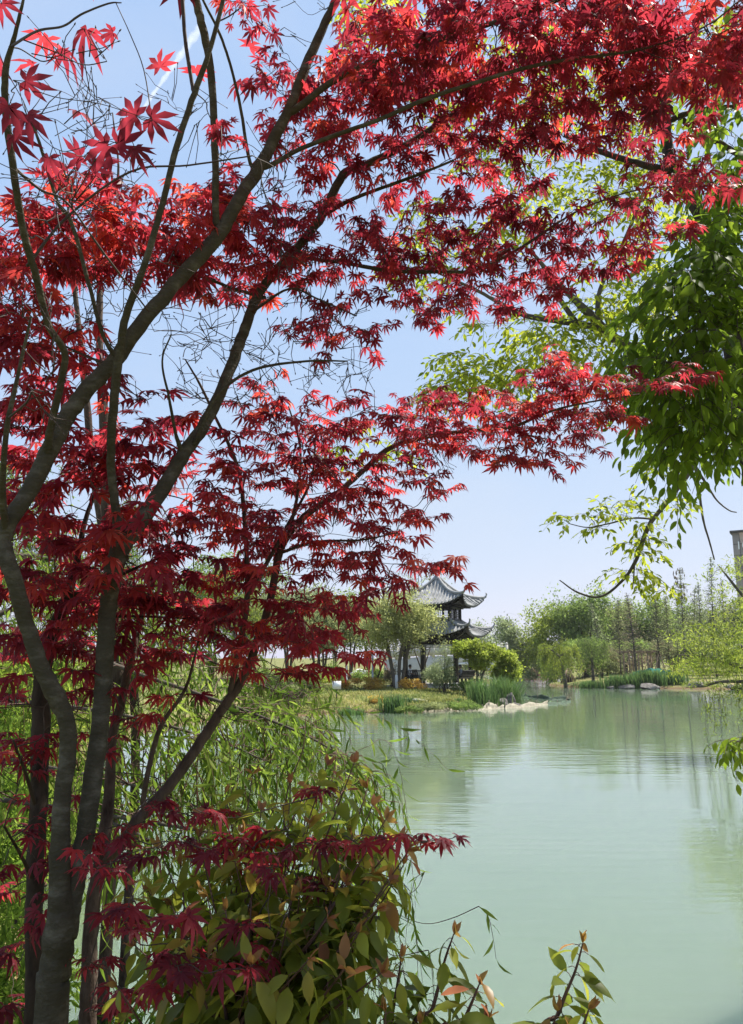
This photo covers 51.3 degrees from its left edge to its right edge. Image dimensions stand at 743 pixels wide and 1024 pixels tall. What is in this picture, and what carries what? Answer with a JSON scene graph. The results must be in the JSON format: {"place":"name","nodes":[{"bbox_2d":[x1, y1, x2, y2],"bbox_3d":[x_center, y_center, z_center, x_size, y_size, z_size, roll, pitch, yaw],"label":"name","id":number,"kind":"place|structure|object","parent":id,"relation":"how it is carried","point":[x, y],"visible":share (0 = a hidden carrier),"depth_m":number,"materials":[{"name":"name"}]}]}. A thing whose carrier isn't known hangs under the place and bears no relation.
{"place":"outdoors","nodes":[
{"label":"outdoors","id":0,"kind":"place"},
{"bbox_2d":[38,496,186,706],"bbox_3d":[-8.403,3.229,24.696,4.677,7.829,4.874,-9,-14,40],"label":"willow tree","id":1,"kind":"object","parent":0,"point":[136,557],"visible":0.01,"depth_m":24.70,"materials":[{"name":"green plant"}]},
{"bbox_2d":[0,658,742,1021],"bbox_3d":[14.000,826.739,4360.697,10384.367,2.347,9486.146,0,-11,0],"label":"ground","id":2,"kind":"structure","parent":0,"point":[278,662],"depth_m":65.18,"materials":[{"name":"plant"}]},
{"bbox_2d":[1,471,43,630],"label":"willow tree","id":3,"kind":"object","parent":2,"relation":"on","point":[15,548],"visible":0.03,"depth_m":20.82,"materials":[{"name":"green plant"}]},
{"bbox_2d":[0,805,48,934],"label":"shrub","id":4,"kind":"object","parent":2,"relation":"on","point":[14,857],"visible":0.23,"depth_m":5.95,"materials":[{"name":"green plant"}]},
{"bbox_2d":[0,875,80,1013],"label":"shrub","id":5,"kind":"object","parent":2,"relation":"on","point":[17,908],"visible":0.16,"depth_m":5.12,"materials":[{"name":"green plant"}]},
{"bbox_2d":[0,662,90,774],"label":"bamboo bush","id":6,"kind":"object","parent":2,"relation":"on","point":[28,721],"visible":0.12,"depth_m":12.68,"materials":[{"name":"green plant"}]},
{"bbox_2d":[1,463,98,715],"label":"willow tree","id":7,"kind":"object","parent":2,"relation":"on","point":[30,545],"visible":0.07,"depth_m":15.00,"materials":[{"name":"green plant"}]},
{"bbox_2d":[0,690,104,888],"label":"bamboo bush","id":8,"kind":"object","parent":2,"relation":"on","point":[11,786],"visible":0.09,"depth_m":8.00,"materials":[{"name":"green plant"}]},
{"bbox_2d":[0,628,110,750],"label":"bamboo bush","id":9,"kind":"object","parent":2,"relation":"on","point":[16,671],"visible":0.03,"depth_m":18.60,"materials":[{"name":"green plant"}]},
{"bbox_2d":[22,159,139,1023],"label":"slender tree","id":10,"kind":"object","parent":2,"relation":"on","point":[125,939],"visible":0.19,"depth_m":5.00,"materials":[{"name":"brown plant"}]},
{"bbox_2d":[0,887,174,1023],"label":"shrub","id":11,"kind":"object","parent":2,"relation":"on","point":[5,989],"visible":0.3,"depth_m":3.99,"materials":[{"name":"green plant"}]},
{"bbox_2d":[0,418,248,1023],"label":"red maple","id":12,"kind":"object","parent":2,"relation":"on","point":[35,841],"visible":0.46,"depth_m":2.27,"materials":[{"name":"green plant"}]},
{"bbox_2d":[55,112,204,1023],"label":"slender tree","id":13,"kind":"object","parent":2,"relation":"on","point":[117,679],"visible":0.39,"depth_m":4.54,"materials":[{"name":"brown plant"}]},
{"bbox_2d":[172,547,253,676],"bbox_3d":[-12.998,7.794,59.974,7.896,10.431,7.740,7,-13,-32],"label":"garden tree","id":14,"kind":"object","parent":2,"relation":"on","point":[202,569],"visible":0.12,"depth_m":59.73,"materials":[{"name":"green plant"}]},
{"bbox_2d":[192,568,284,667],"bbox_3d":[-8.108,6.863,46.819,5.664,7.680,5.388,-1,-11,7],"label":"willow tree","id":15,"kind":"object","parent":2,"relation":"on","point":[211,597],"visible":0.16,"depth_m":46.66,"materials":[{"name":"green plant"}]},
{"bbox_2d":[216,559,294,674],"bbox_3d":[-9.306,8.309,61.495,8.698,10.016,7.601,0,-11,0],"label":"garden tree","id":16,"kind":"object","parent":2,"relation":"on","point":[265,581],"visible":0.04,"depth_m":61.39,"materials":[{"name":"green plant"}]},
{"bbox_2d":[0,545,511,1023],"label":"willow tree","id":17,"kind":"object","parent":2,"relation":"on","point":[225,756],"visible":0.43,"depth_m":3.53,"materials":[{"name":"green plant"}]},
{"bbox_2d":[101,750,421,1023],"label":"broadleaf shrub","id":18,"kind":"object","parent":2,"relation":"on","point":[320,978],"visible":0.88,"depth_m":1.57,"materials":[{"name":"green plant"}]},
{"bbox_2d":[249,667,286,692],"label":"shrub","id":19,"kind":"object","parent":2,"relation":"on","point":[261,669],"visible":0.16,"depth_m":40.37,"materials":[{"name":"green plant"}]},
{"bbox_2d":[265,684,307,696],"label":"shrub","id":20,"kind":"object","parent":2,"relation":"on","point":[292,686],"visible":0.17,"depth_m":37.10,"materials":[{"name":"green plant"}]},
{"bbox_2d":[250,579,335,677],"bbox_3d":[-5.838,8.732,57.329,7.222,7.722,6.667,7,-13,-32],"label":"garden tree","id":21,"kind":"object","parent":2,"relation":"on","point":[273,625],"visible":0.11,"depth_m":57.03,"materials":[{"name":"green plant"}]},
{"bbox_2d":[284,669,324,697],"bbox_3d":[-3.417,8.603,38.608,2.133,1.505,2.404,0,-11,0],"label":"shrub","id":22,"kind":"object","parent":2,"relation":"on","point":[310,687],"visible":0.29,"depth_m":38.23,"materials":[{"name":"green plant"}]},
{"bbox_2d":[283,605,344,675],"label":"garden tree","id":23,"kind":"object","parent":2,"relation":"on","point":[318,619],"visible":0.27,"depth_m":49.33,"materials":[{"name":"green plant"}]},
{"bbox_2d":[319,672,336,683],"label":"shrub","id":24,"kind":"object","parent":2,"relation":"on","point":[324,680],"visible":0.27,"depth_m":48.40,"materials":[{"name":"green plant"}]},
{"bbox_2d":[286,579,370,673],"bbox_3d":[-3.812,9.079,59.368,7.952,7.835,6.019,0,-11,0],"label":"garden tree","id":25,"kind":"object","parent":2,"relation":"on","point":[348,633],"visible":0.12,"depth_m":58.52,"materials":[{"name":"green plant"}]},
{"bbox_2d":[324,661,344,680],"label":"shrub","id":26,"kind":"object","parent":2,"relation":"on","point":[337,665],"visible":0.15,"depth_m":50.69,"materials":[{"name":"green plant"}]},
{"bbox_2d":[332,681,340,698],"bbox_3d":[-1.696,8.772,37.611,0.420,1.070,0.067,1,-11,-6],"label":"notice board","id":27,"kind":"object","parent":2,"relation":"on","point":[336,685],"visible":0.75,"depth_m":37.64,"materials":[{"name":"white paint"}]},
{"bbox_2d":[333,584,372,679],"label":"garden tree","id":28,"kind":"object","parent":2,"relation":"on","point":[354,649],"visible":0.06,"depth_m":63.07,"materials":[{"name":"green plant"}]},
{"bbox_2d":[339,676,386,689],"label":"shrub","id":29,"kind":"object","parent":2,"relation":"on","point":[376,684],"visible":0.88,"depth_m":44.29,"materials":[{"name":"orange plant"}]},
{"bbox_2d":[352,668,388,682],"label":"shrub","id":30,"kind":"object","parent":2,"relation":"on","point":[359,673],"visible":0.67,"depth_m":52.09,"materials":[{"name":"green plant"}]},
{"bbox_2d":[0,0,742,1023],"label":"red maple","id":31,"kind":"object","parent":2,"relation":"on","point":[646,40],"visible":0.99,"depth_m":2.33,"materials":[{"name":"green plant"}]},
{"bbox_2d":[348,591,395,672],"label":"garden tree","id":32,"kind":"object","parent":2,"relation":"on","point":[369,636],"depth_m":68.65,"materials":[{"name":"green plant"}]},
{"bbox_2d":[252,684,495,715],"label":"grass","id":33,"kind":"structure","parent":2,"relation":"on","point":[366,693],"depth_m":40.57,"materials":[{"name":"plant"}]},
{"bbox_2d":[55,342,723,1023],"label":"red maple","id":34,"kind":"object","parent":2,"relation":"on","point":[265,636],"visible":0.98,"depth_m":2.44,"materials":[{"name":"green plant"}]},
{"bbox_2d":[382,662,396,687],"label":"shrub","id":35,"kind":"object","parent":2,"relation":"on","point":[387,672],"visible":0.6,"depth_m":47.67,"materials":[{"name":"green plant"}]},
{"bbox_2d":[377,691,409,712],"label":"iris clump","id":36,"kind":"object","parent":2,"relation":"on","point":[391,704],"visible":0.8,"depth_m":36.01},
{"bbox_2d":[351,580,453,688],"bbox_3d":[1.735,7.489,47.018,6.874,6.767,6.238,3,-11,-15],"label":"whitewashed tree","id":37,"kind":"object","parent":2,"relation":"on","point":[409,627],"visible":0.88,"depth_m":46.22,"materials":[{"name":"green plant"}]},
{"bbox_2d":[394,705,423,712],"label":"shrub","id":38,"kind":"object","parent":2,"relation":"on","point":[411,708],"visible":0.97,"depth_m":35.40,"materials":[{"name":"green plant"}]},
{"bbox_2d":[397,677,428,689],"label":"shrub","id":39,"kind":"object","parent":2,"relation":"on","point":[406,683],"visible":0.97,"depth_m":45.08,"materials":[{"name":"orange plant"}]},
{"bbox_2d":[343,920,503,1023],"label":"broadleaf shrub","id":40,"kind":"object","parent":2,"relation":"on","point":[444,978],"visible":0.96,"depth_m":1.45,"materials":[{"name":"green plant"}]},
{"bbox_2d":[397,554,451,669],"bbox_3d":[3.824,7.815,57.458,4.004,10.008,3.430,-5,-12,26],"label":"bare tree","id":41,"kind":"object","parent":2,"relation":"on","point":[420,585],"visible":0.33,"depth_m":57.75,"materials":[{"name":"grey plant"}]},
{"bbox_2d":[413,702,447,711],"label":"shrub","id":42,"kind":"object","parent":2,"relation":"on","point":[428,706],"visible":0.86,"depth_m":36.36,"materials":[{"name":"green plant"}]},
{"bbox_2d":[420,658,456,692],"bbox_3d":[3.871,9.399,44.549,2.137,2.076,2.392,0,-11,0],"label":"bamboo bush","id":43,"kind":"object","parent":2,"relation":"on","point":[434,674],"visible":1,"depth_m":44.08,"materials":[{"name":"green plant"}]},
{"bbox_2d":[386,573,494,690],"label":"pavilion","id":44,"kind":"structure","parent":2,"relation":"on","point":[448,597],"depth_m":50.16,"materials":[{"name":"tile"}]},
{"bbox_2d":[431,639,454,690],"bbox_3d":[4.206,8.989,45.169,1.497,3.156,1.761,0,-11,0],"label":"bamboo bush","id":45,"kind":"object","parent":2,"relation":"on","point":[445,659],"visible":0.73,"depth_m":44.95,"materials":[{"name":"green plant"}]},
{"bbox_2d":[383,642,507,675],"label":"building","id":46,"kind":"structure","parent":2,"relation":"on","point":[413,661],"depth_m":78.98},
{"bbox_2d":[449,679,475,694],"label":"shrub","id":47,"kind":"object","parent":2,"relation":"on","point":[453,687],"visible":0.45,"depth_m":44.00,"materials":[{"name":"green plant"}]},
{"bbox_2d":[444,699,483,710],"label":"shrub","id":48,"kind":"object","parent":2,"relation":"on","point":[467,705],"visible":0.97,"depth_m":37.18,"materials":[{"name":"green plant"}]},
{"bbox_2d":[449,637,507,681],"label":"golden green tree","id":49,"kind":"object","parent":2,"relation":"on","point":[482,655],"visible":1,"depth_m":44.83,"materials":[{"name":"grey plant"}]},
{"bbox_2d":[462,617,499,676],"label":"shore tree","id":50,"kind":"object","parent":2,"relation":"on","point":[484,640],"visible":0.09,"depth_m":106.77,"materials":[{"name":"green plant"}]},
{"bbox_2d":[460,676,512,707],"bbox_3d":[5.988,9.407,40.519,2.733,1.760,2.732,0,-11,0],"label":"reed clump","id":51,"kind":"object","parent":2,"relation":"on","point":[480,692],"visible":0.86,"depth_m":40.13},
{"bbox_2d":[479,674,524,697],"bbox_3d":[7.205,9.788,42.970,3.488,1.922,3.317,0,-11,0],"label":"reed clump","id":52,"kind":"object","parent":2,"relation":"on","point":[500,684],"visible":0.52,"depth_m":42.45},
{"bbox_2d":[487,646,530,683],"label":"golden green tree","id":53,"kind":"object","parent":2,"relation":"on","point":[508,664],"visible":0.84,"depth_m":45.96,"materials":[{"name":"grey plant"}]},
{"bbox_2d":[481,611,537,679],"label":"shore tree","id":54,"kind":"object","parent":2,"relation":"on","point":[510,635],"visible":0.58,"depth_m":93.68,"materials":[{"name":"green plant"}]},
{"bbox_2d":[492,680,534,703],"bbox_3d":[7.776,10.007,42.946,2.920,1.481,2.980,-10,-15,44],"label":"reed clump","id":55,"kind":"object","parent":2,"relation":"on","point":[517,698],"visible":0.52,"depth_m":42.57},
{"bbox_2d":[316,0,737,610],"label":"broadleaf tree","id":56,"kind":"object","parent":2,"relation":"on","point":[592,326],"visible":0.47,"depth_m":6.81,"materials":[{"name":"green plant"}]},
{"bbox_2d":[524,660,561,680],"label":"shrub","id":57,"kind":"object","parent":2,"relation":"on","point":[532,673],"visible":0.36,"depth_m":86.85,"materials":[{"name":"green plant"}]},
{"bbox_2d":[501,597,608,679],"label":"shore tree","id":58,"kind":"object","parent":2,"relation":"on","point":[540,626],"visible":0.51,"depth_m":89.79,"materials":[{"name":"green plant"}]},
{"bbox_2d":[535,636,582,687],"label":"willow tree","id":59,"kind":"object","parent":2,"relation":"on","point":[548,651],"visible":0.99,"depth_m":66.57,"materials":[{"name":"green plant"}]},
{"bbox_2d":[513,930,615,1023],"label":"broadleaf shrub","id":60,"kind":"object","parent":2,"relation":"on","point":[595,985],"visible":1,"depth_m":1.50,"materials":[{"name":"green plant"}]},
{"bbox_2d":[560,668,575,682],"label":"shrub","id":61,"kind":"object","parent":2,"relation":"on","point":[569,679],"visible":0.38,"depth_m":71.59,"materials":[{"name":"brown plant"}]},
{"bbox_2d":[537,635,608,683],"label":"shrub","id":62,"kind":"object","parent":2,"relation":"on","point":[583,665],"visible":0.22,"depth_m":76.05,"materials":[{"name":"green plant"}]},
{"bbox_2d":[540,579,622,677],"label":"shore tree","id":63,"kind":"object","parent":2,"relation":"on","point":[581,618],"visible":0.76,"depth_m":88.30,"materials":[{"name":"green plant"}]},
{"bbox_2d":[564,656,611,678],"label":"shrub","id":64,"kind":"object","parent":2,"relation":"on","point":[583,668],"visible":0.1,"depth_m":83.27,"materials":[{"name":"green plant"}]},
{"bbox_2d":[573,635,609,680],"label":"willow tree","id":65,"kind":"object","parent":2,"relation":"on","point":[585,645],"visible":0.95,"depth_m":69.05,"materials":[{"name":"green plant"}]},
{"bbox_2d":[587,602,610,677],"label":"metasequoia tree","id":66,"kind":"object","parent":2,"relation":"on","point":[597,635],"visible":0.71,"depth_m":76.27,"materials":[{"name":"green plant"}]},
{"bbox_2d":[581,646,621,677],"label":"shrub","id":67,"kind":"object","parent":2,"relation":"on","point":[604,660],"visible":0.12,"depth_m":78.33,"materials":[{"name":"green plant"}]},
{"bbox_2d":[571,589,640,673],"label":"shore tree","id":68,"kind":"object","parent":2,"relation":"on","point":[609,611],"visible":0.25,"depth_m":93.13,"materials":[{"name":"green plant"}]},
{"bbox_2d":[606,598,632,676],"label":"metasequoia tree","id":69,"kind":"object","parent":2,"relation":"on","point":[618,630],"visible":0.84,"depth_m":74.97,"materials":[{"name":"green plant"}]},
{"bbox_2d":[590,671,650,688],"bbox_3d":[21.186,14.156,65.150,5.586,1.573,2.356,0,-11,0],"label":"reed clump","id":70,"kind":"object","parent":2,"relation":"on","point":[616,681],"visible":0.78,"depth_m":64.77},
{"bbox_2d":[598,647,644,674],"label":"shrub","id":71,"kind":"object","parent":2,"relation":"on","point":[611,665],"visible":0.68,"depth_m":75.08,"materials":[{"name":"green plant"}]},
{"bbox_2d":[602,593,651,672],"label":"shore tree","id":72,"kind":"object","parent":2,"relation":"on","point":[638,610],"visible":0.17,"depth_m":96.94,"materials":[{"name":"green plant"}]},
{"bbox_2d":[610,593,653,670],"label":"metasequoia tree","id":73,"kind":"object","parent":2,"relation":"on","point":[634,653],"visible":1,"depth_m":69.50,"materials":[{"name":"green plant"}]},
{"bbox_2d":[607,638,665,671],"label":"shrub","id":74,"kind":"object","parent":2,"relation":"on","point":[642,646],"visible":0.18,"depth_m":87.00,"materials":[{"name":"green plant"}]},
{"bbox_2d":[620,651,658,675],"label":"timber pergola","id":75,"kind":"object","parent":2,"relation":"on","point":[650,652],"visible":0.56,"depth_m":71.99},
{"bbox_2d":[624,667,673,688],"bbox_3d":[23.409,14.042,65.332,4.402,1.865,1.991,0,-11,0],"label":"reed clump","id":76,"kind":"object","parent":2,"relation":"on","point":[657,679],"visible":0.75,"depth_m":65.00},
{"bbox_2d":[631,667,670,675],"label":"construction net","id":77,"kind":"object","parent":2,"relation":"on","point":[653,670],"visible":0.3,"depth_m":68.14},
{"bbox_2d":[563,6,742,795],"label":"broadleaf tree","id":78,"kind":"object","parent":2,"relation":"on","point":[716,263],"visible":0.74,"depth_m":3.43,"materials":[{"name":"green plant"}]},
{"bbox_2d":[618,588,690,666],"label":"shore tree","id":79,"kind":"object","parent":2,"relation":"on","point":[644,630],"visible":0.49,"depth_m":93.58,"materials":[{"name":"green plant"}]},
{"bbox_2d":[625,639,683,670],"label":"shrub","id":80,"kind":"object","parent":2,"relation":"on","point":[653,659],"visible":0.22,"depth_m":79.43,"materials":[{"name":"green plant"}]},
{"bbox_2d":[636,599,673,668],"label":"metasequoia tree","id":81,"kind":"object","parent":2,"relation":"on","point":[657,642],"visible":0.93,"depth_m":71.99,"materials":[{"name":"green plant"}]},
{"bbox_2d":[653,596,680,668],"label":"metasequoia tree","id":82,"kind":"object","parent":2,"relation":"on","point":[666,620],"visible":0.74,"depth_m":79.17,"materials":[{"name":"green plant"}]},
{"bbox_2d":[642,635,691,669],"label":"shrub","id":83,"kind":"object","parent":2,"relation":"on","point":[660,649],"visible":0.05,"depth_m":88.34,"materials":[{"name":"green plant"}]},
{"bbox_2d":[660,671,690,684],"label":"reed clump","id":84,"kind":"object","parent":2,"relation":"on","point":[677,677],"visible":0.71,"depth_m":65.35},
{"bbox_2d":[655,595,697,670],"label":"shore tree","id":85,"kind":"object","parent":2,"relation":"on","point":[676,626],"visible":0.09,"depth_m":97.59,"materials":[{"name":"green plant"}]},
{"bbox_2d":[663,567,700,675],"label":"metasequoia tree","id":86,"kind":"object","parent":2,"relation":"on","point":[681,597],"visible":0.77,"depth_m":75.60,"materials":[{"name":"green plant"}]},
{"bbox_2d":[665,641,705,675],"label":"shrub","id":87,"kind":"object","parent":2,"relation":"on","point":[678,652],"visible":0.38,"depth_m":77.34,"materials":[{"name":"green plant"}]},
{"bbox_2d":[669,595,715,671],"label":"shore tree","id":88,"kind":"object","parent":2,"relation":"on","point":[688,609],"visible":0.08,"depth_m":99.39,"materials":[{"name":"green plant"}]},
{"bbox_2d":[681,588,706,673],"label":"metasequoia tree","id":89,"kind":"object","parent":2,"relation":"on","point":[694,611],"visible":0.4,"depth_m":81.35,"materials":[{"name":"green plant"}]},
{"bbox_2d":[687,582,711,670],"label":"metasequoia tree","id":90,"kind":"object","parent":2,"relation":"on","point":[700,600],"visible":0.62,"depth_m":78.47,"materials":[{"name":"green plant"}]},
{"bbox_2d":[699,555,730,676],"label":"metasequoia tree","id":91,"kind":"object","parent":2,"relation":"on","point":[711,600],"visible":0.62,"depth_m":73.48,"materials":[{"name":"green plant"}]},
{"bbox_2d":[687,595,742,670],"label":"shore tree","id":92,"kind":"object","parent":2,"relation":"on","point":[731,611],"visible":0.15,"depth_m":96.61,"materials":[{"name":"green plant"}]},
{"bbox_2d":[691,643,740,674],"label":"shrub","id":93,"kind":"object","parent":2,"relation":"on","point":[711,655],"visible":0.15,"depth_m":78.35,"materials":[{"name":"green plant"}]},
{"bbox_2d":[715,579,739,673],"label":"metasequoia tree","id":94,"kind":"object","parent":2,"relation":"on","point":[724,621],"visible":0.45,"depth_m":79.27,"materials":[{"name":"green plant"}]},
{"bbox_2d":[720,599,742,643],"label":"shore tree","id":95,"kind":"object","parent":2,"relation":"on","point":[741,625],"visible":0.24,"depth_m":95.33,"materials":[{"name":"green plant"}]},
{"bbox_2d":[729,530,742,601],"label":"tower block","id":96,"kind":"structure","parent":2,"relation":"on","point":[737,537],"depth_m":160.77,"materials":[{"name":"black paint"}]},
{"bbox_2d":[0,0,742,657],"label":"sky","id":97,"kind":"structure","parent":0,"point":[496,524],"materials":[{"name":"blue"}]},
{"bbox_2d":[43,674,742,1023],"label":"water","id":98,"kind":"structure","parent":0,"point":[610,821],"depth_m":10.39,"materials":[{"name":"liquid"}]},
{"bbox_2d":[333,705,355,715],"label":"iris clump","id":99,"kind":"object","parent":98,"relation":"in","point":[343,713],"visible":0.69,"depth_m":34.41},
{"bbox_2d":[482,702,503,708],"bbox_3d":[6.107,9.919,38.866,1.841,0.939,0.693,6,-12,-30],"label":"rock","id":100,"kind":"object","parent":98,"relation":"in","point":[492,705],"visible":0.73,"depth_m":38.77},
{"bbox_2d":[506,692,515,703],"bbox_3d":[7.556,10.213,41.861,0.542,0.894,0.590,0,-11,0],"label":"rock","id":101,"kind":"object","parent":98,"relation":"in","point":[509,697],"visible":0.61,"depth_m":41.70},
{"bbox_2d":[504,700,547,708],"bbox_3d":[8.308,10.353,40.788,0.691,0.802,5.173,-9,-14,40],"label":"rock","id":102,"kind":"object","parent":98,"relation":"on","point":[513,705],"visible":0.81,"depth_m":40.13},
{"bbox_2d":[518,692,565,699],"bbox_3d":[10.755,11.855,48.937,1.104,0.876,4.239,6,-12,-31],"label":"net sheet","id":103,"kind":"object","parent":98,"relation":"in","point":[541,696],"visible":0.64,"depth_m":48.21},
{"bbox_2d":[546,696,570,704],"bbox_3d":[11.124,11.161,44.937,0.869,0.756,6.379,-5,-12,24],"label":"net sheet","id":104,"kind":"object","parent":98,"relation":"in","point":[557,702],"visible":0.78,"depth_m":43.22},
{"bbox_2d":[573,681,602,687],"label":"reed clump","id":105,"kind":"object","parent":98,"relation":"in","point":[593,684],"visible":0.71,"depth_m":65.23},
{"bbox_2d":[618,684,634,688],"bbox_3d":[21.262,14.618,64.400,1.420,0.513,0.659,0,-11,0],"label":"rock","id":106,"kind":"object","parent":98,"relation":"in","point":[627,686],"visible":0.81,"depth_m":64.25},
{"bbox_2d":[640,683,657,688],"bbox_3d":[22.747,14.373,63.516,1.496,0.649,0.849,0,-11,0],"label":"rock","id":107,"kind":"object","parent":98,"relation":"in","point":[647,686],"visible":0.86,"depth_m":63.30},
{"bbox_2d":[657,554,742,759],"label":"bankside tree","id":108,"kind":"object","parent":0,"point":[737,665],"visible":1,"depth_m":20.48,"materials":[{"name":"green plant"}]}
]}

